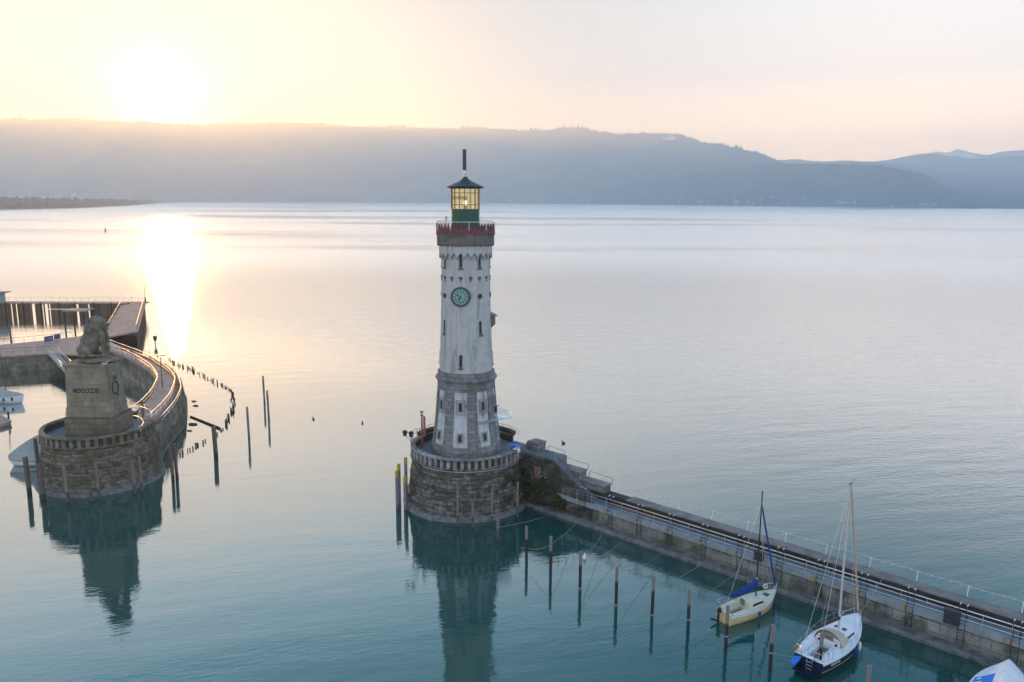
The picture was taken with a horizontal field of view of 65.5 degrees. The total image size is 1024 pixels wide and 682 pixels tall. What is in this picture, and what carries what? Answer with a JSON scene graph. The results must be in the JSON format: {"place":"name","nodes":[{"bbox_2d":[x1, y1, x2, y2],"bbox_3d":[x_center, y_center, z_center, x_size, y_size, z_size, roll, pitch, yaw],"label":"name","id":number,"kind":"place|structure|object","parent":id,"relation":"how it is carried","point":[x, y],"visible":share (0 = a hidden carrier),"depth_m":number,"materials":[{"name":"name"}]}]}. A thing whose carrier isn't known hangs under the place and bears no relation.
{"place":"outdoors","nodes":[
{"label":"outdoors","id":0,"kind":"place"},
{"bbox_2d":[0,119,988,203],"bbox_3d":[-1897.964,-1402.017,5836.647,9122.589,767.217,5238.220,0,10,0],"label":"hills","id":1,"kind":"structure","parent":0,"point":[238,162],"depth_m":6590.20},
{"bbox_2d":[0,116,978,203],"bbox_3d":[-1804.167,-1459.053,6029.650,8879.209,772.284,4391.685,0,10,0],"label":"ridge forest","id":2,"kind":"object","parent":1,"relation":"on","point":[15,120],"visible":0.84,"depth_m":7584.33,"materials":[{"name":"grey plant"}]},
{"bbox_2d":[0,202,1023,681],"bbox_3d":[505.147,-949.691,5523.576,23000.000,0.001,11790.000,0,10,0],"label":"lake water","id":3,"kind":"structure","parent":0,"point":[802,368],"depth_m":108.77,"materials":[{"name":"blue liquid"}]},
{"bbox_2d":[0,412,11,427],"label":"boat","id":4,"kind":"object","parent":3,"relation":"on","point":[5,421],"visible":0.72,"depth_m":110.04,"materials":[{"name":"white plastic"}]},
{"bbox_2d":[8,324,12,342],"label":"wooden pile","id":5,"kind":"object","parent":3,"relation":"in","point":[9,327],"visible":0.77,"depth_m":170.59,"materials":[{"name":"brown wood"}]},
{"bbox_2d":[0,355,23,403],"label":"sailboat","id":6,"kind":"object","parent":3,"relation":"on","point":[9,397],"visible":1,"depth_m":120.82,"materials":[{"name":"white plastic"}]},
{"bbox_2d":[8,434,40,465],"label":"tarped boat","id":7,"kind":"object","parent":3,"relation":"on","point":[17,454],"visible":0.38,"depth_m":92.90,"materials":[{"name":"fabric"}]},
{"bbox_2d":[22,456,31,492],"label":"wooden pile","id":8,"kind":"object","parent":3,"relation":"in","point":[27,474],"visible":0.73,"depth_m":84.24,"materials":[{"name":"brown wood"}]},
{"bbox_2d":[33,438,38,468],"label":"wooden pile","id":9,"kind":"object","parent":3,"relation":"in","point":[35,444],"visible":0.48,"depth_m":90.30,"materials":[{"name":"brown wood"}]},
{"bbox_2d":[36,463,45,499],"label":"wooden pile","id":10,"kind":"object","parent":3,"relation":"in","point":[41,481],"visible":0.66,"depth_m":82.44,"materials":[{"name":"brown wood"}]},
{"bbox_2d":[0,332,120,372],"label":"bathing quay","id":11,"kind":"structure","parent":3,"relation":"in","point":[26,356],"depth_m":145.36,"materials":[{"name":"concrete"}]},
{"bbox_2d":[44,335,52,341],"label":"rail banner","id":12,"kind":"object","parent":11,"relation":"attached to","point":[48,338],"visible":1,"depth_m":155.88,"materials":[{"name":"blue fabric"}]},
{"bbox_2d":[53,333,60,339],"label":"rail banner","id":13,"kind":"object","parent":11,"relation":"attached to","point":[56,336],"visible":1,"depth_m":157.76,"materials":[{"name":"fabric"}]},
{"bbox_2d":[47,347,70,372],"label":"gangway","id":14,"kind":"object","parent":11,"relation":"on","point":[59,360],"visible":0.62,"depth_m":140.75,"materials":[{"name":"metal"}]},
{"bbox_2d":[62,464,69,501],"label":"wooden pile","id":15,"kind":"object","parent":3,"relation":"in","point":[64,471],"visible":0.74,"depth_m":81.75,"materials":[{"name":"grey wood"}]},
{"bbox_2d":[48,306,93,327],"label":"diving platform","id":16,"kind":"structure","parent":3,"relation":"in","point":[82,310],"depth_m":190.19,"materials":[{"name":"white wood"}]},
{"bbox_2d":[0,297,149,345],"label":"bathing pier","id":17,"kind":"structure","parent":3,"relation":"in","point":[128,317],"depth_m":209.61,"materials":[{"name":"brown wood"}]},
{"bbox_2d":[0,291,10,302],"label":"bathing hut","id":18,"kind":"object","parent":17,"relation":"on","point":[2,297],"visible":1,"depth_m":210.18,"materials":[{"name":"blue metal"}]},
{"bbox_2d":[0,201,169,208],"bbox_3d":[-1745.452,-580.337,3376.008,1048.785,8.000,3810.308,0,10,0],"label":"headland","id":19,"kind":"structure","parent":3,"relation":"in","point":[79,207],"depth_m":2240.68,"materials":[{"name":"grey"}]},
{"bbox_2d":[0,196,168,207],"bbox_3d":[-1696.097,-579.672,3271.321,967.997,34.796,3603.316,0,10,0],"label":"headland woods","id":20,"kind":"object","parent":19,"relation":"on","point":[25,202],"visible":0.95,"depth_m":2192.21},
{"bbox_2d":[94,463,100,498],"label":"wooden pile","id":21,"kind":"object","parent":3,"relation":"in","point":[97,480],"visible":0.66,"depth_m":82.73,"materials":[{"name":"grey wood"}]},
{"bbox_2d":[34,405,165,497],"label":"lion bastion","id":22,"kind":"object","parent":3,"relation":"in","point":[111,455],"visible":0.78,"depth_m":84.42,"materials":[{"name":"stone"}]},
{"bbox_2d":[62,358,132,436],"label":"lion pedestal","id":23,"kind":"object","parent":22,"relation":"on","point":[96,401],"visible":0.99,"depth_m":86.27,"materials":[{"name":"stone"}]},
{"bbox_2d":[76,315,121,363],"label":"lion statue","id":24,"kind":"object","parent":23,"relation":"on","point":[94,336],"visible":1,"depth_m":86.17,"materials":[{"name":"stone"}]},
{"bbox_2d":[128,400,144,416],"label":"signal post","id":25,"kind":"object","parent":22,"relation":"on","point":[142,409],"visible":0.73,"depth_m":97.15,"materials":[{"name":"grey metal"}]},
{"bbox_2d":[130,459,136,492],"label":"wooden pile","id":26,"kind":"object","parent":3,"relation":"in","point":[133,476],"visible":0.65,"depth_m":84.35,"materials":[{"name":"grey wood"}]},
{"bbox_2d":[81,335,186,464],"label":"curved mole","id":27,"kind":"object","parent":3,"relation":"in","point":[166,404],"visible":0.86,"depth_m":113.63,"materials":[{"name":"stone"}]},
{"bbox_2d":[156,355,164,387],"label":"lamp post","id":28,"kind":"object","parent":27,"relation":"on","point":[161,369],"visible":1,"depth_m":114.33,"materials":[{"name":"metal"}]},
{"bbox_2d":[138,456,143,491],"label":"wooden pile","id":29,"kind":"object","parent":3,"relation":"in","point":[140,473],"visible":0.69,"depth_m":84.76,"materials":[{"name":"grey wood"}]},
{"bbox_2d":[168,445,174,479],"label":"wooden pile","id":30,"kind":"object","parent":3,"relation":"in","point":[171,461],"visible":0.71,"depth_m":88.57,"materials":[{"name":"brown wood"}]},
{"bbox_2d":[172,443,178,477],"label":"wooden pile","id":31,"kind":"object","parent":3,"relation":"in","point":[175,459],"visible":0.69,"depth_m":89.20,"materials":[{"name":"brown wood"}]},
{"bbox_2d":[190,416,220,428],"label":"floating beam","id":32,"kind":"structure","parent":3,"relation":"on","point":[210,424],"depth_m":110.79,"materials":[{"name":"brown wood"}]},
{"bbox_2d":[211,426,217,456],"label":"wooden pile","id":33,"kind":"object","parent":3,"relation":"in","point":[214,440],"visible":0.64,"depth_m":96.52,"materials":[{"name":"brown wood"}]},
{"bbox_2d":[246,407,249,436],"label":"steel pile","id":34,"kind":"object","parent":3,"relation":"in","point":[247,416],"visible":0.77,"depth_m":104.33,"materials":[{"name":"yellow paint"}]},
{"bbox_2d":[262,376,264,401],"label":"steel pile","id":35,"kind":"object","parent":3,"relation":"in","point":[263,388],"visible":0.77,"depth_m":122.69,"materials":[{"name":"yellow paint"}]},
{"bbox_2d":[266,390,269,418],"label":"steel pile","id":36,"kind":"object","parent":3,"relation":"in","point":[267,398],"visible":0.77,"depth_m":113.03,"materials":[{"name":"yellow paint"}]},
{"bbox_2d":[395,470,398,508],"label":"steel pile","id":37,"kind":"object","parent":3,"relation":"in","point":[397,487],"visible":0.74,"depth_m":80.54,"materials":[{"name":"yellow paint"}]},
{"bbox_2d":[397,464,400,504],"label":"steel pile","id":38,"kind":"object","parent":3,"relation":"in","point":[398,469],"visible":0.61,"depth_m":81.59,"materials":[{"name":"yellow paint"}]},
{"bbox_2d":[403,476,406,510],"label":"steel pile","id":39,"kind":"object","parent":3,"relation":"in","point":[405,490],"visible":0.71,"depth_m":80.06,"materials":[{"name":"yellow paint"}]},
{"bbox_2d":[404,457,407,501],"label":"steel pile","id":40,"kind":"object","parent":3,"relation":"in","point":[405,466],"visible":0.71,"depth_m":80.91,"materials":[{"name":"yellow paint"}]},
{"bbox_2d":[456,489,458,525],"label":"mooring post","id":41,"kind":"object","parent":3,"relation":"in","point":[457,507],"visible":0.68,"depth_m":76.37,"materials":[{"name":"grey wood"}]},
{"bbox_2d":[403,423,526,522],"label":"harbour bastion","id":42,"kind":"object","parent":3,"relation":"in","point":[435,483],"visible":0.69,"depth_m":78.24,"materials":[{"name":"stone"}]},
{"bbox_2d":[402,430,417,451],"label":"floodlight","id":43,"kind":"object","parent":42,"relation":"attached to","point":[404,432],"visible":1,"depth_m":78.77,"materials":[{"name":"black paint"}]},
{"bbox_2d":[408,431,417,450],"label":"floodlight","id":44,"kind":"object","parent":42,"relation":"attached to","point":[410,433],"visible":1,"depth_m":78.79,"materials":[{"name":"black paint"}]},
{"bbox_2d":[420,411,425,447],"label":"signal mast","id":45,"kind":"object","parent":42,"relation":"on","point":[423,429],"visible":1,"depth_m":83.03,"materials":[{"name":"red metal"}]},
{"bbox_2d":[432,149,511,457],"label":"lighthouse","id":46,"kind":"object","parent":42,"relation":"on","point":[466,424],"visible":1,"depth_m":78.70,"materials":[{"name":"stone"}]},
{"bbox_2d":[437,429,441,439],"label":"window","id":47,"kind":"structure","parent":46,"relation":"in","point":[439,432],"depth_m":80.51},
{"bbox_2d":[438,396,444,412],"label":"window","id":48,"kind":"structure","parent":46,"relation":"in","point":[441,401],"depth_m":80.12,"materials":[{"name":"grey stone"}]},
{"bbox_2d":[442,320,445,335],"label":"window","id":49,"kind":"structure","parent":46,"relation":"in","point":[444,321],"depth_m":79.03,"materials":[{"name":"glass"}]},
{"bbox_2d":[443,255,446,268],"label":"window","id":50,"kind":"structure","parent":46,"relation":"in","point":[445,260],"depth_m":78.02,"materials":[{"name":"glass"}]},
{"bbox_2d":[456,433,462,443],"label":"window","id":51,"kind":"structure","parent":46,"relation":"in","point":[459,436],"depth_m":79.26,"materials":[{"name":"grey stone"}]},
{"bbox_2d":[458,254,462,269],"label":"window","id":52,"kind":"structure","parent":46,"relation":"in","point":[460,261],"depth_m":77.07,"materials":[{"name":"glass"}]},
{"bbox_2d":[458,354,462,369],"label":"window","id":53,"kind":"structure","parent":46,"relation":"in","point":[460,358],"depth_m":78.51,"materials":[{"name":"glass"}]},
{"bbox_2d":[456,400,464,415],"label":"window","id":54,"kind":"structure","parent":46,"relation":"in","point":[460,404],"depth_m":78.99,"materials":[{"name":"grey stone"}]},
{"bbox_2d":[477,254,481,269],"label":"window","id":55,"kind":"structure","parent":46,"relation":"in","point":[479,261],"depth_m":77.54,"materials":[{"name":"glass"}]},
{"bbox_2d":[478,320,483,336],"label":"window","id":56,"kind":"structure","parent":46,"relation":"in","point":[480,327],"depth_m":78.54,"materials":[{"name":"glass"}]},
{"bbox_2d":[478,398,486,413],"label":"window","id":57,"kind":"structure","parent":46,"relation":"in","point":[482,403],"depth_m":79.55,"materials":[{"name":"grey stone"}]},
{"bbox_2d":[481,431,487,442],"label":"window","id":58,"kind":"structure","parent":46,"relation":"in","point":[484,434],"depth_m":79.86,"materials":[{"name":"grey stone"}]},
{"bbox_2d":[510,443,522,452],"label":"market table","id":59,"kind":"object","parent":42,"relation":"on","point":[512,445],"visible":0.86,"depth_m":81.97,"materials":[{"name":"blue fabric"}]},
{"bbox_2d":[471,502,473,526],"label":"mooring post","id":60,"kind":"object","parent":3,"relation":"in","point":[472,508],"visible":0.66,"depth_m":76.09,"materials":[{"name":"grey wood"}]},
{"bbox_2d":[491,488,493,522],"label":"mooring post","id":61,"kind":"object","parent":3,"relation":"in","point":[492,490],"visible":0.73,"depth_m":76.96,"materials":[{"name":"grey wood"}]},
{"bbox_2d":[496,516,498,539],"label":"mooring post","id":62,"kind":"object","parent":3,"relation":"in","point":[497,536],"visible":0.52,"depth_m":73.37,"materials":[{"name":"grey wood"}]},
{"bbox_2d":[516,481,518,516],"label":"mooring post","id":63,"kind":"object","parent":3,"relation":"in","point":[517,498],"visible":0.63,"depth_m":78.59,"materials":[{"name":"grey wood"}]},
{"bbox_2d":[525,526,527,561],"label":"mooring post","id":64,"kind":"object","parent":3,"relation":"in","point":[526,543],"visible":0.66,"depth_m":68.92,"materials":[{"name":"brown wood"}]},
{"bbox_2d":[549,536,551,573],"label":"mooring post","id":65,"kind":"object","parent":3,"relation":"in","point":[550,554],"visible":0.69,"depth_m":66.59,"materials":[{"name":"brown wood"}]},
{"bbox_2d":[578,551,581,588],"bbox_3d":[5.502,19.442,64.319,0.285,5.220,0.278,0,10,0],"label":"mooring post","id":66,"kind":"object","parent":3,"relation":"in","point":[580,571],"visible":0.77,"depth_m":64.05,"materials":[{"name":"brown wood"}]},
{"bbox_2d":[614,566,618,605],"bbox_3d":[8.070,19.913,61.690,0.285,5.240,0.278,0,10,0],"label":"mooring post","id":67,"kind":"object","parent":3,"relation":"in","point":[616,585],"visible":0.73,"depth_m":61.40,"materials":[{"name":"brown wood"}]},
{"bbox_2d":[650,575,655,615],"bbox_3d":[10.613,20.197,60.233,0.285,5.220,0.278,1,11,0],"label":"mooring post","id":68,"kind":"object","parent":3,"relation":"in","point":[652,596],"visible":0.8,"depth_m":59.96,"materials":[{"name":"brown wood"}]},
{"bbox_2d":[686,589,690,630],"bbox_3d":[12.873,20.573,58.163,0.285,5.230,0.278,0,10,0],"label":"mooring post","id":69,"kind":"object","parent":3,"relation":"in","point":[688,610],"visible":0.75,"depth_m":57.89,"materials":[{"name":"brown wood"}]},
{"bbox_2d":[724,605,729,650],"bbox_3d":[14.941,20.978,55.610,0.285,5.350,0.278,0,10,0],"label":"mooring post","id":70,"kind":"object","parent":3,"relation":"in","point":[726,627],"visible":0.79,"depth_m":55.34,"materials":[{"name":"brown wood"}]},
{"bbox_2d":[710,491,776,625],"bbox_3d":[17.851,16.225,59.716,6.579,10.000,2.253,-6,12,-31],"label":"cream sailboat","id":71,"kind":"object","parent":3,"relation":"on","point":[749,606],"visible":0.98,"depth_m":60.10,"materials":[{"name":"beige plastic"}]},
{"bbox_2d":[512,438,1023,673],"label":"harbour pier","id":72,"kind":"structure","parent":3,"relation":"in","point":[982,632],"depth_m":64.14,"materials":[{"name":"concrete"}]},
{"bbox_2d":[503,460,565,509],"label":"wall vine","id":73,"kind":"object","parent":72,"relation":"attached to","point":[536,489],"depth_m":80.22,"materials":[{"name":"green plant"}]},
{"bbox_2d":[768,624,774,671],"bbox_3d":[17.272,21.426,53.194,0.285,5.340,0.278,0,10,0],"label":"mooring post","id":74,"kind":"object","parent":3,"relation":"in","point":[771,647],"visible":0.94,"depth_m":52.92,"materials":[{"name":"brown wood"}]},
{"bbox_2d":[818,632,823,659],"bbox_3d":[20.357,21.661,52.793,0.285,5.050,0.278,1,10,0],"label":"mooring post","id":75,"kind":"object","parent":3,"relation":"in","point":[821,641],"visible":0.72,"depth_m":52.40,"materials":[{"name":"brown wood"}]},
{"bbox_2d":[790,479,861,678],"bbox_3d":[22.262,15.737,54.175,8.260,12.950,3.009,-9,14,-42],"label":"navy sailboat","id":76,"kind":"object","parent":3,"relation":"on","point":[841,642],"visible":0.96,"depth_m":54.32,"materials":[{"name":"white plastic"}]},
{"bbox_2d":[866,665,871,681],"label":"mooring post","id":77,"kind":"object","parent":3,"relation":"in","point":[869,672],"visible":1,"depth_m":48.14,"materials":[{"name":"brown wood"}]},
{"bbox_2d":[969,659,1023,681],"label":"covered boat","id":78,"kind":"object","parent":3,"relation":"on","point":[1008,670],"visible":1,"depth_m":50.19,"materials":[{"name":"white fabric"}]},
{"bbox_2d":[0,0,1023,161],"label":"sky","id":79,"kind":"structure","parent":0,"point":[810,80],"materials":[{"name":"white"}]},
{"bbox_2d":[590,164,979,208],"bbox_3d":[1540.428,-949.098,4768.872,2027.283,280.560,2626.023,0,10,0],"label":"foothills","id":80,"kind":"structure","parent":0,"point":[816,184],"depth_m":4939.68,"materials":[{"name":"blue"}]},
{"bbox_2d":[776,154,1023,176],"bbox_3d":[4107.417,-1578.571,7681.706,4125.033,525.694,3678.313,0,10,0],"label":"valley hills","id":81,"kind":"structure","parent":0,"point":[1012,166],"depth_m":7949.74,"materials":[{"name":"blue"}]},
{"bbox_2d":[846,161,1023,208],"bbox_3d":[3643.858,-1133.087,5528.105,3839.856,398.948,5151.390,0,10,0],"label":"valley hills","id":82,"kind":"structure","parent":0,"point":[1002,192],"depth_m":5761.52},
{"bbox_2d":[875,149,1023,161],"bbox_3d":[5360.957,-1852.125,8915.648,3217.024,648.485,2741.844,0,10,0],"label":"snowy alps","id":83,"kind":"structure","parent":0,"point":[960,153],"depth_m":9297.49,"materials":[{"name":"snow"}]}
]}

